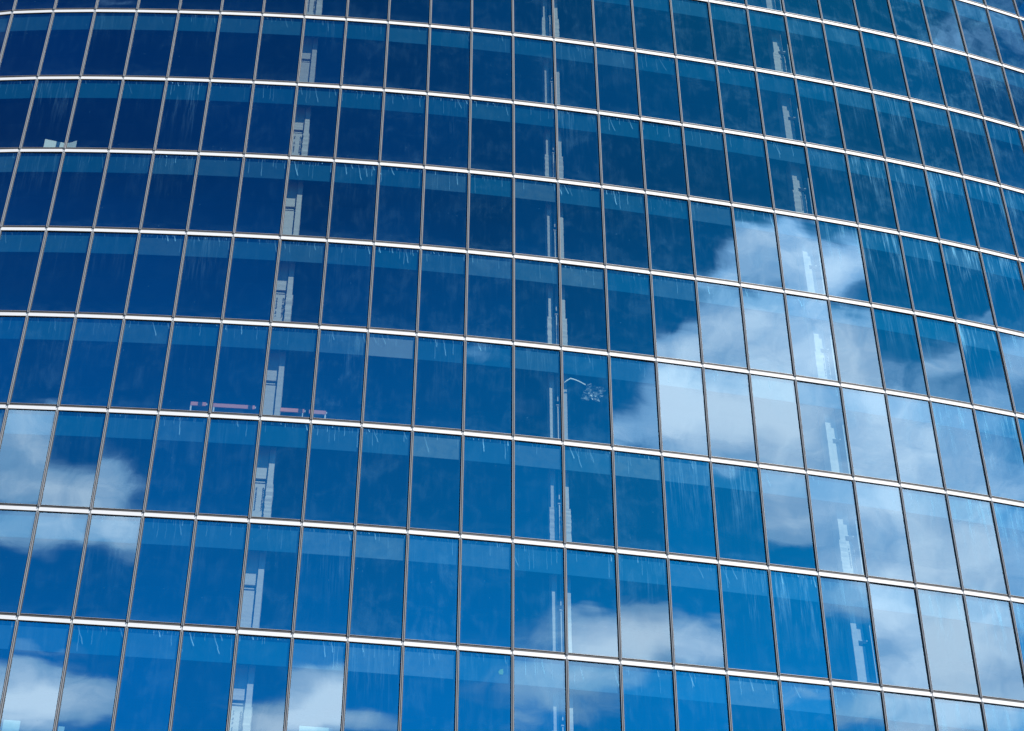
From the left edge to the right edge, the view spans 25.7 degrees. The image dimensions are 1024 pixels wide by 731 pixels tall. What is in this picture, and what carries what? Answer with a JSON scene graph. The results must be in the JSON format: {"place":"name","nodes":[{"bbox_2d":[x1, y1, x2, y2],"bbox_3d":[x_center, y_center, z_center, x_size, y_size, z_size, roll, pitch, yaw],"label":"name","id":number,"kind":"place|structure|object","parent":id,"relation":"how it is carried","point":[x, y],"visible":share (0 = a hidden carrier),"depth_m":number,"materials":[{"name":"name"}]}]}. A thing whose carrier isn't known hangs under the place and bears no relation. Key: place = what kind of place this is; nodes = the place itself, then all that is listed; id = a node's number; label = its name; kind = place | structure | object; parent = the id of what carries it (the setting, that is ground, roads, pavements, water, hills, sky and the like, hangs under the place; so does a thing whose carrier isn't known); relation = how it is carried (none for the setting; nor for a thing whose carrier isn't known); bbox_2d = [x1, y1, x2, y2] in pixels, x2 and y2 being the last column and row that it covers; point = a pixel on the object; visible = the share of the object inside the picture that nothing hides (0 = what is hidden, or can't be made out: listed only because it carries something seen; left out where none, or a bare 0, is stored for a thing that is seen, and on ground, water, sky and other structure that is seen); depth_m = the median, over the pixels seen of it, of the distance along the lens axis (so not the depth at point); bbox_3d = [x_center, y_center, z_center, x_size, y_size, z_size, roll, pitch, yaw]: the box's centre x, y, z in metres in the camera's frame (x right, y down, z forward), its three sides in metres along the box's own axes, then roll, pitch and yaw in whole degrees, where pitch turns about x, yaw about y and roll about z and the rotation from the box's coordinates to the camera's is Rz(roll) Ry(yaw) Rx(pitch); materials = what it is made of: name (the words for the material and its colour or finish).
{"place":"outdoors","nodes":[
{"label":"outdoors","id":0,"kind":"place"},
{"bbox_2d":[1013,2,1023,21],"label":"sky","id":1,"kind":"structure","parent":0,"point":[1021,10],"materials":[{"name":"blue"}]},
{"label":"ground","id":2,"kind":"structure","parent":0,"visible":0},
{"bbox_2d":[0,0,1023,730],"bbox_3d":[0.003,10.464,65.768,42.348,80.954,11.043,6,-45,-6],"label":"office tower","id":3,"kind":"structure","parent":2,"relation":"on","point":[748,274],"depth_m":70.57,"materials":[{"name":"blue glass"}]},
{"bbox_2d":[2,720,20,730],"bbox_3d":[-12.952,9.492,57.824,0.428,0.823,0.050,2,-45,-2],"label":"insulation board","id":4,"kind":"object","parent":3,"relation":"on","point":[11,725],"visible":1,"depth_m":57.97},
{"bbox_2d":[44,139,76,146],"bbox_3d":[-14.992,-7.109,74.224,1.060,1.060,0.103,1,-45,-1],"label":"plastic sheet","id":5,"kind":"object","parent":3,"relation":"on","point":[49,143],"visible":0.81,"depth_m":74.45,"materials":[{"name":"plastic"}]},
{"bbox_2d":[58,726,64,730],"bbox_3d":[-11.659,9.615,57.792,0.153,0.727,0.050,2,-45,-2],"label":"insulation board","id":6,"kind":"object","parent":3,"relation":"on","point":[61,728],"visible":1,"depth_m":57.98,"materials":[{"name":"blue"}]},
{"bbox_2d":[190,402,206,409],"bbox_3d":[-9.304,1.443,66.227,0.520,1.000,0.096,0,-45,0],"label":"guard rail","id":7,"kind":"object","parent":3,"relation":"on","point":[202,404],"visible":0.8,"depth_m":66.50,"materials":[{"name":"metal"}]},
{"bbox_2d":[213,403,255,411],"bbox_3d":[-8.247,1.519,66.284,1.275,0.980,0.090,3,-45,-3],"label":"guard rail","id":8,"kind":"object","parent":3,"relation":"on","point":[236,406],"visible":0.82,"depth_m":66.55,"materials":[{"name":"metal"}]},
{"bbox_2d":[280,408,303,416],"bbox_3d":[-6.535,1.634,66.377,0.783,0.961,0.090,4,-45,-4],"label":"guard rail","id":9,"kind":"object","parent":3,"relation":"on","point":[290,410],"visible":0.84,"depth_m":66.63,"materials":[{"name":"metal"}]},
{"bbox_2d":[299,726,331,730],"bbox_3d":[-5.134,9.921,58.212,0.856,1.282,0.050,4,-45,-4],"label":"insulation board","id":10,"kind":"object","parent":3,"relation":"on","point":[305,728],"visible":1,"depth_m":58.59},
{"bbox_2d":[309,410,326,418],"bbox_3d":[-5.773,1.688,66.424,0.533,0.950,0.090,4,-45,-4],"label":"guard rail","id":11,"kind":"object","parent":3,"relation":"on","point":[318,412],"visible":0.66,"depth_m":66.67,"materials":[{"name":"metal"}]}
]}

